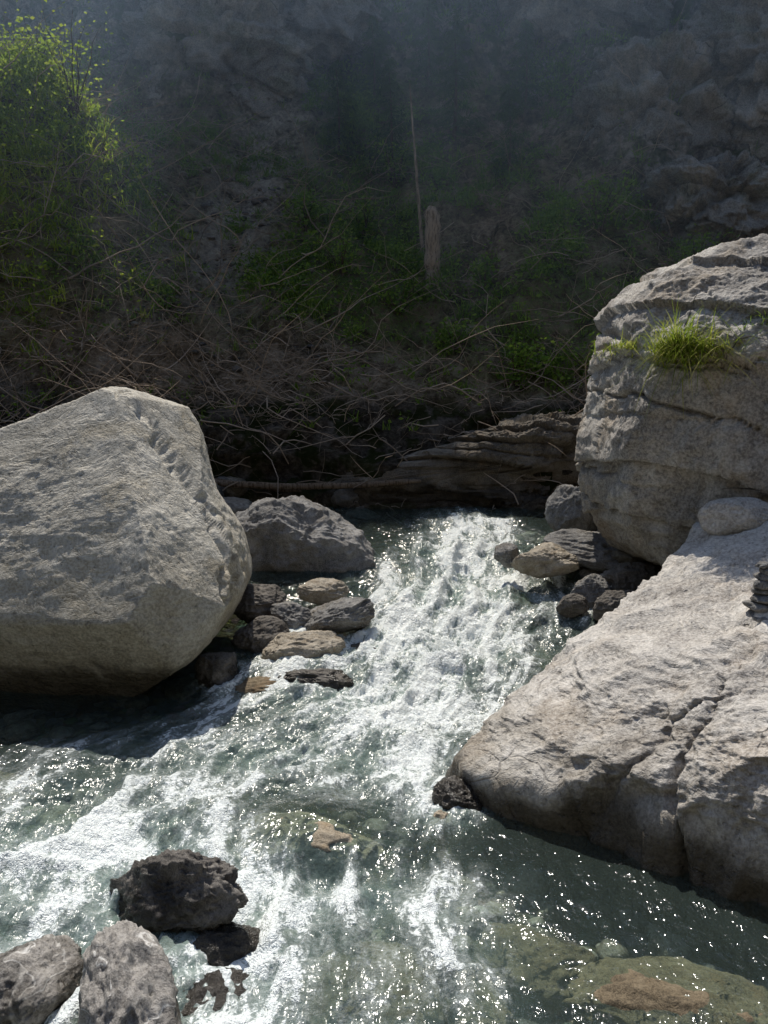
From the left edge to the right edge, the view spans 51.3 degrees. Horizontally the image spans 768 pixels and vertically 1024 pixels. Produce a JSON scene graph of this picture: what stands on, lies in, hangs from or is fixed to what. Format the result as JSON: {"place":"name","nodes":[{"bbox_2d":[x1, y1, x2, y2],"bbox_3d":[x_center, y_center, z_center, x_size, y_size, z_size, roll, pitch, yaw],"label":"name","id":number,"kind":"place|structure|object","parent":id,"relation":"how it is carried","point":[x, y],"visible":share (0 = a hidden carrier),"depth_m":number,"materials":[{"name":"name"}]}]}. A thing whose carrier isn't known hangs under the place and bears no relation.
{"place":"outdoors","nodes":[
{"label":"outdoors","id":0,"kind":"place"},
{"bbox_2d":[0,505,766,1023],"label":"stream water","id":1,"kind":"structure","parent":0,"point":[100,837],"depth_m":4.41,"materials":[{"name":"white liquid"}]},
{"bbox_2d":[0,934,83,1023],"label":"river rock","id":2,"kind":"object","parent":1,"relation":"in","point":[40,978],"visible":0.8,"depth_m":2.63,"materials":[{"name":"stone"}]},
{"bbox_2d":[101,849,248,943],"bbox_3d":[-0.816,1.489,3.060,0.751,0.447,0.281,4,10,25],"label":"river rock","id":3,"kind":"object","parent":1,"relation":"in","point":[174,896],"visible":0.86,"depth_m":2.96,"materials":[{"name":"stone"}]},
{"bbox_2d":[194,651,239,696],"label":"river rock","id":4,"kind":"object","parent":1,"relation":"in","point":[215,668],"visible":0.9,"depth_m":5.23,"materials":[{"name":"stone"}]},
{"bbox_2d":[176,967,280,1023],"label":"river rock","id":5,"kind":"object","parent":1,"relation":"in","point":[191,996],"visible":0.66,"depth_m":2.64,"materials":[{"name":"stone"}]},
{"bbox_2d":[178,921,280,985],"bbox_3d":[-0.558,1.619,2.897,0.368,0.250,0.260,0,9,0],"label":"river rock","id":6,"kind":"object","parent":1,"relation":"in","point":[223,945],"visible":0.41,"depth_m":2.84,"materials":[{"name":"stone"}]},
{"bbox_2d":[233,583,285,623],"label":"river rock","id":7,"kind":"object","parent":1,"relation":"in","point":[257,600],"visible":0.67,"depth_m":6.01,"materials":[{"name":"stone"}]},
{"bbox_2d":[231,615,289,658],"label":"river rock","id":8,"kind":"object","parent":1,"relation":"in","point":[252,639],"visible":0.69,"depth_m":5.67,"materials":[{"name":"stone"}]},
{"bbox_2d":[260,666,276,675],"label":"river rock","id":9,"kind":"object","parent":1,"relation":"in","point":[266,669],"visible":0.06,"depth_m":5.42,"materials":[{"name":"stone"}]},
{"bbox_2d":[268,601,310,631],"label":"river rock","id":10,"kind":"object","parent":1,"relation":"in","point":[294,615],"visible":0.62,"depth_m":5.92,"materials":[{"name":"grey stone"}]},
{"bbox_2d":[261,630,345,668],"bbox_3d":[-0.562,0.971,5.611,0.592,0.255,0.382,0,9,0],"label":"river rock","id":11,"kind":"object","parent":1,"relation":"in","point":[315,644],"visible":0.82,"depth_m":5.52,"materials":[{"name":"beige stone"}]},
{"bbox_2d":[278,668,354,702],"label":"river rock","id":12,"kind":"object","parent":1,"relation":"in","point":[331,678],"visible":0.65,"depth_m":5.20,"materials":[{"name":"stone"}]},
{"bbox_2d":[303,597,374,633],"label":"river rock","id":13,"kind":"object","parent":1,"relation":"in","point":[343,614],"visible":0.87,"depth_m":5.77,"materials":[{"name":"grey stone"}]},
{"bbox_2d":[345,643,381,662],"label":"river rock","id":14,"kind":"object","parent":1,"relation":"in","point":[353,649],"visible":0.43,"depth_m":5.63,"materials":[{"name":"stone"}]},
{"bbox_2d":[423,810,463,847],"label":"river rock","id":15,"kind":"object","parent":1,"relation":"in","point":[450,833],"visible":0.98,"depth_m":3.70,"materials":[{"name":"beige stone"}]},
{"bbox_2d":[432,775,482,830],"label":"river rock","id":16,"kind":"object","parent":1,"relation":"in","point":[449,792],"visible":0.69,"depth_m":3.80,"materials":[{"name":"stone"}]},
{"bbox_2d":[494,542,518,567],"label":"river rock","id":17,"kind":"object","parent":1,"relation":"in","point":[505,554],"visible":0.88,"depth_m":6.61,"materials":[{"name":"grey stone"}]},
{"bbox_2d":[544,484,596,531],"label":"river rock","id":18,"kind":"object","parent":1,"relation":"in","point":[564,507],"visible":0.63,"depth_m":7.38,"materials":[{"name":"grey stone"}]},
{"bbox_2d":[556,593,589,617],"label":"river rock","id":19,"kind":"object","parent":1,"relation":"in","point":[572,605],"visible":1,"depth_m":6.01,"materials":[{"name":"stone"}]},
{"bbox_2d":[543,529,618,571],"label":"river rock","id":20,"kind":"object","parent":1,"relation":"on","point":[592,550],"visible":0.45,"depth_m":6.72,"materials":[{"name":"grey stone"}]},
{"bbox_2d":[570,573,610,610],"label":"river rock","id":21,"kind":"object","parent":1,"relation":"in","point":[591,588],"visible":0.64,"depth_m":6.18,"materials":[{"name":"grey stone"}]},
{"bbox_2d":[600,562,660,590],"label":"river rock","id":22,"kind":"object","parent":1,"relation":"in","point":[626,576],"visible":0.48,"depth_m":6.19,"materials":[{"name":"stone"}]},
{"bbox_2d":[0,0,767,1023],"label":"terrain","id":23,"kind":"structure","parent":0,"point":[584,926],"depth_m":10.45,"materials":[{"name":"grey stone"}]},
{"bbox_2d":[0,64,24,104],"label":"shrub","id":24,"kind":"object","parent":23,"relation":"on","point":[5,73],"visible":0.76,"depth_m":10.67,"materials":[{"name":"green plant"}]},
{"bbox_2d":[0,771,39,821],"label":"river rock","id":25,"kind":"object","parent":23,"relation":"on","point":[28,799],"visible":0.66,"depth_m":4.17,"materials":[{"name":"stone"}]},
{"bbox_2d":[0,0,66,62],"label":"shrub","id":26,"kind":"object","parent":23,"relation":"on","point":[43,42],"visible":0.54,"depth_m":11.22,"materials":[{"name":"green plant"}]},
{"bbox_2d":[4,0,123,129],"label":"shrub","id":27,"kind":"object","parent":23,"relation":"on","point":[64,72],"visible":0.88,"depth_m":11.04,"materials":[{"name":"green plant"}]},
{"bbox_2d":[0,30,193,361],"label":"sunlit shrub","id":28,"kind":"object","parent":23,"relation":"on","point":[17,71],"visible":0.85,"depth_m":10.66,"materials":[{"name":"green plant"}]},
{"bbox_2d":[0,386,251,713],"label":"boulder","id":29,"kind":"object","parent":23,"relation":"on","point":[125,564],"visible":1,"depth_m":5.02,"materials":[{"name":"stone"}]},
{"bbox_2d":[88,742,187,797],"bbox_3d":[-1.415,1.472,4.600,0.564,0.235,0.420,-2,9,-15],"label":"river rock","id":30,"kind":"object","parent":23,"relation":"on","point":[172,761],"visible":0.78,"depth_m":4.48,"materials":[{"name":"stone"}]},
{"bbox_2d":[4,140,390,377],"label":"fallen branches","id":31,"kind":"object","parent":23,"relation":"on","point":[80,272],"visible":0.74,"depth_m":10.49,"materials":[{"name":"brown wood"}]},
{"bbox_2d":[118,0,316,117],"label":"rock outcrop","id":32,"kind":"object","parent":23,"relation":"on","point":[250,40],"visible":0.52,"depth_m":13.94,"materials":[{"name":"grey stone"}]},
{"bbox_2d":[65,71,371,388],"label":"hillside scree","id":33,"kind":"structure","parent":23,"relation":"on","point":[207,203],"depth_m":11.73,"materials":[{"name":"stone"}]},
{"bbox_2d":[217,676,293,713],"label":"river rock","id":34,"kind":"object","parent":23,"relation":"on","point":[246,686],"visible":0.76,"depth_m":5.15,"materials":[{"name":"stone"}]},
{"bbox_2d":[266,186,319,231],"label":"shrub","id":35,"kind":"object","parent":23,"relation":"on","point":[304,216],"visible":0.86,"depth_m":11.96,"materials":[{"name":"green plant"}]},
{"bbox_2d":[0,251,594,540],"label":"bank brushwood","id":36,"kind":"object","parent":23,"relation":"on","point":[312,377],"visible":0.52,"depth_m":9.43,"materials":[{"name":"brown wood"}]},
{"bbox_2d":[216,476,379,609],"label":"bank cobbles","id":37,"kind":"object","parent":23,"relation":"on","point":[346,498],"visible":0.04,"depth_m":8.64,"materials":[{"name":"stone"}]},
{"bbox_2d":[214,478,301,491],"bbox_3d":[-2.104,-0.431,8.717,2.401,0.455,0.085,-1,9,-4],"label":"fallen log","id":38,"kind":"object","parent":37,"relation":"on","point":[268,489],"visible":0.15,"depth_m":8.78,"materials":[{"name":"brown wood"}]},
{"bbox_2d":[215,479,420,489],"bbox_3d":[-0.750,-0.300,8.685,2.303,0.121,0.083,0,9,1],"label":"fallen log","id":39,"kind":"object","parent":37,"relation":"on","point":[278,486],"visible":0.92,"depth_m":8.66,"materials":[{"name":"brown wood"}]},
{"bbox_2d":[229,810,387,901],"bbox_3d":[-0.363,1.551,3.639,0.738,0.358,0.390,2,9,14],"label":"river rock","id":40,"kind":"object","parent":23,"relation":"on","point":[319,849],"visible":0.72,"depth_m":3.51,"materials":[{"name":"beige stone"}]},
{"bbox_2d":[235,495,382,584],"bbox_3d":[-0.834,0.246,7.367,1.713,0.822,1.173,0,9,0],"label":"boulder","id":41,"kind":"object","parent":23,"relation":"on","point":[294,539],"visible":0.8,"depth_m":6.88,"materials":[{"name":"grey stone"}]},
{"bbox_2d":[296,578,349,604],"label":"river rock","id":42,"kind":"object","parent":23,"relation":"on","point":[319,591],"visible":0.87,"depth_m":6.19,"materials":[{"name":"beige stone"}]},
{"bbox_2d":[282,0,382,67],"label":"rock outcrop","id":43,"kind":"object","parent":23,"relation":"on","point":[327,31],"visible":0.4,"depth_m":14.75,"materials":[{"name":"grey stone"}]},
{"bbox_2d":[304,218,365,277],"bbox_3d":[-0.637,-3.725,11.434,0.969,0.783,0.971,-6,11,-34],"label":"shrub","id":44,"kind":"object","parent":23,"relation":"on","point":[341,261],"visible":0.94,"depth_m":11.41,"materials":[{"name":"green plant"}]},
{"bbox_2d":[310,58,366,161],"bbox_3d":[-0.809,-6.804,13.697,1.080,1.795,1.011,0,9,0],"label":"spruce tree","id":45,"kind":"object","parent":23,"relation":"on","point":[335,104],"visible":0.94,"depth_m":13.69,"materials":[{"name":"green plant"}]},
{"bbox_2d":[333,187,395,239],"bbox_3d":[-0.391,-4.611,12.406,0.951,0.836,0.934,7,12,39],"label":"shrub","id":46,"kind":"object","parent":23,"relation":"on","point":[369,227],"visible":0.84,"depth_m":12.38,"materials":[{"name":"green plant"}]},
{"bbox_2d":[0,0,739,498],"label":"brushwood","id":47,"kind":"object","parent":23,"relation":"on","point":[158,276],"visible":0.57,"depth_m":10.44,"materials":[{"name":"brown wood"}]},
{"bbox_2d":[349,16,393,101],"bbox_3d":[-0.207,-8.252,14.729,0.943,1.640,0.922,4,10,22],"label":"spruce tree","id":48,"kind":"object","parent":23,"relation":"on","point":[373,56],"visible":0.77,"depth_m":14.64,"materials":[{"name":"green plant"}]},
{"bbox_2d":[0,0,763,430],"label":"undergrowth","id":49,"kind":"object","parent":23,"relation":"on","point":[398,246],"visible":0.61,"depth_m":11.69,"materials":[{"name":"green plant"}]},
{"bbox_2d":[0,10,766,430],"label":"hill twigs","id":50,"kind":"object","parent":23,"relation":"on","point":[466,242],"visible":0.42,"depth_m":11.24,"materials":[{"name":"brown wood"}]},
{"bbox_2d":[0,657,767,1023],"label":"riverbed cobbles","id":51,"kind":"object","parent":23,"relation":"on","point":[528,883],"visible":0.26,"depth_m":4.20,"materials":[{"name":"stone"}]},
{"bbox_2d":[77,920,182,1023],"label":"river rock","id":52,"kind":"object","parent":51,"relation":"on","point":[127,977],"visible":1,"depth_m":2.46,"materials":[{"name":"stone"}]},
{"bbox_2d":[353,55,419,181],"bbox_3d":[0.113,-6.511,13.322,1.118,2.019,1.236,2,9,14],"label":"spruce tree","id":53,"kind":"object","parent":23,"relation":"on","point":[389,87],"visible":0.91,"depth_m":13.30,"materials":[{"name":"green plant"}]},
{"bbox_2d":[366,127,423,189],"bbox_3d":[0.311,-5.769,13.259,1.066,0.931,0.891,-7,12,-38],"label":"shrub","id":54,"kind":"object","parent":23,"relation":"on","point":[395,181],"visible":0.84,"depth_m":13.18,"materials":[{"name":"green plant"}]},
{"bbox_2d":[277,940,517,1023],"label":"river rock","id":55,"kind":"object","parent":23,"relation":"on","point":[408,990],"visible":0.91,"depth_m":2.75,"materials":[{"name":"stone"}]},
{"bbox_2d":[362,260,432,316],"bbox_3d":[0.175,-3.057,11.160,1.010,0.785,0.840,0,9,0],"label":"shrub","id":56,"kind":"object","parent":23,"relation":"on","point":[394,305],"visible":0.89,"depth_m":11.05,"materials":[{"name":"green plant"}]},
{"bbox_2d":[409,83,423,254],"bbox_3d":[0.502,-5.060,12.006,0.275,2.604,0.063,5,10,27],"label":"dead tree","id":57,"kind":"object","parent":23,"relation":"on","point":[418,201],"visible":0.91,"depth_m":12.00,"materials":[{"name":"brown wood"}]},
{"bbox_2d":[423,206,441,287],"bbox_3d":[0.708,-3.688,11.470,0.300,1.326,0.284,0,9,0],"label":"tree snag","id":58,"kind":"object","parent":23,"relation":"on","point":[432,233],"visible":0.81,"depth_m":11.35,"materials":[{"name":"brown wood"}]},
{"bbox_2d":[417,9,489,145],"bbox_3d":[1.260,-7.334,13.595,1.466,2.282,1.356,0,9,0],"label":"spruce tree","id":59,"kind":"object","parent":23,"relation":"on","point":[455,37],"visible":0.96,"depth_m":13.60,"materials":[{"name":"green plant"}]},
{"bbox_2d":[325,411,582,511],"bbox_3d":[1.650,-0.633,9.187,5.406,1.495,1.241,0,9,0],"label":"rock ledge","id":60,"kind":"object","parent":23,"relation":"on","point":[517,446],"visible":0.44,"depth_m":8.72,"materials":[{"name":"grey stone"}]},
{"bbox_2d":[424,312,488,354],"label":"shrub","id":61,"kind":"object","parent":23,"relation":"on","point":[452,340],"visible":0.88,"depth_m":10.38,"materials":[{"name":"green plant"}]},
{"bbox_2d":[448,238,504,294],"bbox_3d":[1.275,-3.407,11.248,0.810,0.746,0.972,0,9,0],"label":"shrub","id":62,"kind":"object","parent":23,"relation":"on","point":[484,277],"visible":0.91,"depth_m":11.16,"materials":[{"name":"green plant"}]},
{"bbox_2d":[487,84,531,177],"bbox_3d":[1.985,-6.013,12.869,0.796,1.608,1.022,0,9,0],"label":"spruce tree","id":63,"kind":"object","parent":23,"relation":"on","point":[507,93],"visible":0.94,"depth_m":12.79,"materials":[{"name":"green plant"}]},
{"bbox_2d":[476,337,554,385],"bbox_3d":[1.675,-1.856,9.851,0.878,0.709,0.940,-2,9,-10],"label":"shrub","id":64,"kind":"object","parent":23,"relation":"on","point":[517,365],"visible":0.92,"depth_m":9.81,"materials":[{"name":"green plant"}]},
{"bbox_2d":[494,19,546,121],"bbox_3d":[2.415,-7.766,14.172,1.006,1.765,1.066,6,11,34],"label":"spruce tree","id":65,"kind":"object","parent":23,"relation":"on","point":[526,40],"visible":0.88,"depth_m":14.13,"materials":[{"name":"green plant"}]},
{"bbox_2d":[475,922,597,1015],"bbox_3d":[0.586,1.767,3.061,0.475,0.238,0.343,1,9,9],"label":"river rock","id":66,"kind":"object","parent":23,"relation":"on","point":[527,963],"visible":0.74,"depth_m":3.00,"materials":[{"name":"stone"}]},
{"bbox_2d":[510,542,578,578],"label":"river rock","id":67,"kind":"object","parent":23,"relation":"on","point":[546,560],"visible":1,"depth_m":6.46,"materials":[{"name":"beige stone"}]},
{"bbox_2d":[493,520,650,653],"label":"shore cobbles","id":68,"kind":"object","parent":23,"relation":"on","point":[561,632],"visible":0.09,"depth_m":6.60,"materials":[{"name":"stone"}]},
{"bbox_2d":[555,331,599,380],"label":"shrub","id":69,"kind":"object","parent":23,"relation":"on","point":[576,354],"visible":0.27,"depth_m":9.76,"materials":[{"name":"green plant"}]},
{"bbox_2d":[496,0,673,61],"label":"rock outcrop","id":70,"kind":"object","parent":23,"relation":"on","point":[555,20],"visible":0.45,"depth_m":14.57,"materials":[{"name":"grey stone"}]},
{"bbox_2d":[571,169,636,235],"bbox_3d":[3.125,-4.402,11.397,0.887,0.941,1.171,0,9,0],"label":"shrub","id":71,"kind":"object","parent":23,"relation":"on","point":[599,220],"visible":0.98,"depth_m":11.40,"materials":[{"name":"green plant"}]},
{"bbox_2d":[445,520,767,981],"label":"boulder","id":72,"kind":"object","parent":23,"relation":"on","point":[632,728],"visible":0.86,"depth_m":3.62,"materials":[{"name":"grey stone"}]},
{"bbox_2d":[697,497,767,534],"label":"round stone","id":73,"kind":"object","parent":72,"relation":"on","point":[725,516],"visible":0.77,"depth_m":4.97,"materials":[{"name":"grey stone"}]},
{"bbox_2d":[742,561,767,625],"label":"stone cairn","id":74,"kind":"object","parent":72,"relation":"on","point":[757,601],"visible":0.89,"depth_m":4.03,"materials":[{"name":"grey stone"}]},
{"bbox_2d":[592,590,632,620],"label":"river rock","id":75,"kind":"object","parent":23,"relation":"on","point":[607,601],"visible":0.42,"depth_m":5.84,"materials":[{"name":"stone"}]},
{"bbox_2d":[571,21,737,152],"bbox_3d":[4.591,-6.428,13.499,3.049,2.995,2.830,0,9,0],"label":"rock outcrop","id":76,"kind":"object","parent":23,"relation":"on","point":[705,106],"visible":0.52,"depth_m":12.41,"materials":[{"name":"grey stone"}]},
{"bbox_2d":[562,956,767,1023],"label":"river rock","id":77,"kind":"object","parent":23,"relation":"on","point":[655,990],"visible":1,"depth_m":2.65,"materials":[{"name":"stone"}]},
{"bbox_2d":[574,233,767,566],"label":"boulder","id":78,"kind":"object","parent":23,"relation":"on","point":[656,479],"visible":0.78,"depth_m":5.43,"materials":[{"name":"grey stone"}]},
{"bbox_2d":[582,331,647,366],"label":"grass tuft","id":79,"kind":"object","parent":78,"relation":"on","point":[626,345],"visible":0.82,"depth_m":5.72,"materials":[{"name":"green plant"}]},
{"bbox_2d":[607,297,730,399],"bbox_3d":[1.954,-1.070,5.208,0.840,0.684,0.698,-5,10,-30],"label":"grass tuft","id":80,"kind":"object","parent":78,"relation":"on","point":[675,342],"visible":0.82,"depth_m":5.20,"materials":[{"name":"green plant"}]},
{"bbox_2d":[634,299,766,419],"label":"grass tuft","id":81,"kind":"object","parent":78,"relation":"on","point":[715,348],"visible":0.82,"depth_m":5.13,"materials":[{"name":"green plant"}]},
{"bbox_2d":[718,305,767,332],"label":"grass tuft","id":82,"kind":"object","parent":78,"relation":"on","point":[750,320],"visible":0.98,"depth_m":5.11,"materials":[{"name":"green plant"}]},
{"bbox_2d":[665,223,739,260],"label":"shrub","id":83,"kind":"object","parent":23,"relation":"on","point":[689,250],"visible":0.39,"depth_m":10.95,"materials":[{"name":"green plant"}]},
{"bbox_2d":[640,150,767,252],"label":"rock outcrop","id":84,"kind":"object","parent":23,"relation":"on","point":[716,196],"visible":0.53,"depth_m":11.29,"materials":[{"name":"grey stone"}]},
{"bbox_2d":[680,0,767,162],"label":"rock outcrop","id":85,"kind":"object","parent":23,"relation":"on","point":[736,31],"visible":0.41,"depth_m":12.21,"materials":[{"name":"grey stone"}]}
]}

